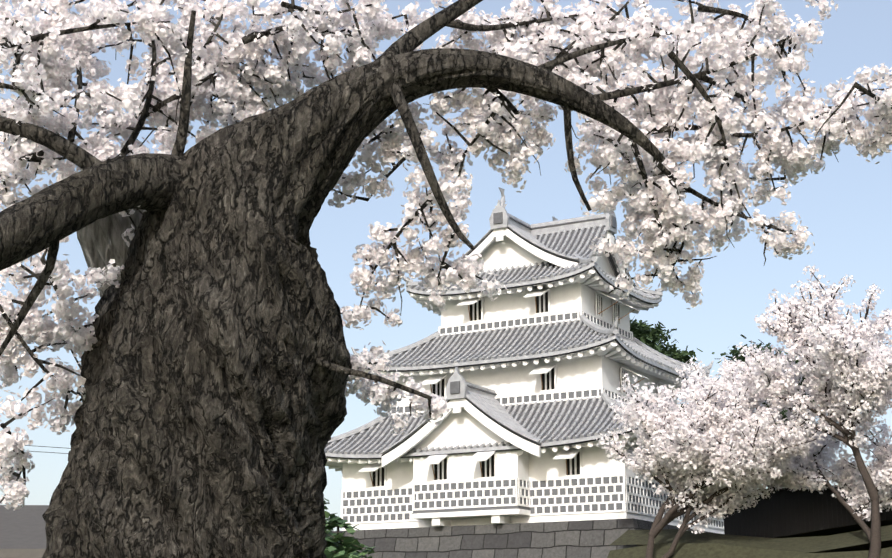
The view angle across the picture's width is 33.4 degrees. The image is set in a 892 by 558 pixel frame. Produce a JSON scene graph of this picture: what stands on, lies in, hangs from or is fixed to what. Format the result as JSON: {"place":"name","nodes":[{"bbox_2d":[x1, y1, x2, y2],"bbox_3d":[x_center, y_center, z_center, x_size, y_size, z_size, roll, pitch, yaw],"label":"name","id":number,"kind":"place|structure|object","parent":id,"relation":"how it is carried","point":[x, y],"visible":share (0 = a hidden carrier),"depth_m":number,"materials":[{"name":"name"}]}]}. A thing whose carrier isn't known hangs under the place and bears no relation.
{"place":"outdoors","nodes":[
{"label":"outdoors","id":0,"kind":"place"},
{"bbox_2d":[0,505,48,557],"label":"wall","id":1,"kind":"structure","parent":0,"point":[22,533],"depth_m":20.50,"materials":[{"name":"white concrete"}]},
{"bbox_2d":[0,0,891,530],"label":"sky","id":2,"kind":"structure","parent":0,"point":[846,207],"materials":[{"name":"blue"}]},
{"bbox_2d":[331,518,712,557],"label":"stone base wall","id":3,"kind":"structure","parent":0,"point":[581,539],"depth_m":53.64,"materials":[{"name":"grey stone"}]},
{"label":"pine tree trunk","id":4,"kind":"object","parent":3,"relation":"on","visible":0},
{"bbox_2d":[715,335,818,425],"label":"pine needles","id":5,"kind":"object","parent":4,"relation":"attached to","point":[735,352],"visible":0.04,"depth_m":68.20,"materials":[{"name":"green plant"}]},
{"bbox_2d":[325,236,723,533],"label":"castle walls","id":6,"kind":"structure","parent":0,"point":[599,366],"depth_m":56.79,"materials":[{"name":"white paint"}]},
{"bbox_2d":[324,187,713,457],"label":"castle roof tiles","id":7,"kind":"object","parent":6,"relation":"on","point":[548,423],"visible":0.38,"depth_m":57.86,"materials":[{"name":"grey tile"}]},
{"bbox_2d":[326,228,723,529],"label":"castle trim","id":8,"kind":"structure","parent":6,"relation":"attached to","point":[573,490],"depth_m":55.28,"materials":[{"name":"white paint"}]},
{"bbox_2d":[630,316,714,411],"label":"pine tree","id":9,"kind":"object","parent":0,"point":[648,335],"depth_m":76.87,"materials":[{"name":"green plant"}]},
{"bbox_2d":[607,520,891,557],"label":"rampart ground","id":10,"kind":"structure","parent":0,"point":[850,541],"depth_m":48.18,"materials":[{"name":"green plant"}]},
{"bbox_2d":[605,365,818,557],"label":"cherry tree trunk","id":11,"kind":"object","parent":10,"relation":"on","point":[660,523],"visible":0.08,"depth_m":48.11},
{"bbox_2d":[594,357,828,533],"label":"cherry blossoms","id":12,"kind":"object","parent":11,"relation":"attached to","point":[698,466],"visible":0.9,"depth_m":47.21,"materials":[{"name":"plant"}]},
{"bbox_2d":[723,485,891,541],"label":"wall","id":13,"kind":"structure","parent":10,"relation":"on","point":[782,512],"depth_m":50.89,"materials":[{"name":"black"}]},
{"bbox_2d":[730,271,891,557],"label":"cherry tree trunk","id":14,"kind":"object","parent":10,"relation":"on","point":[873,534],"visible":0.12,"depth_m":46.02,"materials":[{"name":"brown plant"}]},
{"bbox_2d":[719,266,891,520],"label":"cherry blossoms","id":15,"kind":"object","parent":14,"relation":"on","point":[820,373],"visible":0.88,"depth_m":46.54,"materials":[{"name":"white plant"}]},
{"label":"ground","id":16,"kind":"structure","parent":0,"visible":0},
{"bbox_2d":[25,445,330,518],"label":"power lines","id":17,"kind":"object","parent":16,"relation":"on","point":[66,453],"visible":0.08,"depth_m":59.56,"materials":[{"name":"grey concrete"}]},
{"bbox_2d":[325,501,367,557],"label":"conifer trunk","id":18,"kind":"object","parent":16,"relation":"on","point":[341,541],"depth_m":32.65,"materials":[{"name":"brown wood"}]},
{"bbox_2d":[327,516,365,555],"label":"branches","id":19,"kind":"object","parent":16,"relation":"on","point":[338,532],"visible":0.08,"depth_m":36.50,"materials":[{"name":"brown wood"}]},
{"bbox_2d":[324,498,372,557],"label":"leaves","id":20,"kind":"object","parent":16,"relation":"on","point":[330,548],"visible":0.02,"depth_m":32.68,"materials":[{"name":"green plant"}]},
{"bbox_2d":[325,520,374,557],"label":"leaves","id":21,"kind":"object","parent":16,"relation":"on","point":[350,530],"visible":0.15,"depth_m":36.52,"materials":[{"name":"green plant"}]},
{"bbox_2d":[0,0,891,557],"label":"cherry","id":22,"kind":"object","parent":16,"relation":"on","point":[212,410],"depth_m":6.60,"materials":[{"name":"brown plant"}]},
{"bbox_2d":[76,209,143,297],"bbox_3d":[-1.515,-0.040,7.432,0.711,0.843,0.462,6,-15,-22],"label":"cherry dead stem","id":23,"kind":"object","parent":22,"relation":"attached to","point":[102,242],"visible":0.19,"depth_m":7.26,"materials":[{"name":"grey wood"}]},
{"bbox_2d":[0,0,891,509],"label":"cherry blossoms","id":24,"kind":"object","parent":22,"relation":"attached to","point":[52,70],"visible":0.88,"depth_m":7.25,"materials":[{"name":"plant"}]}
]}

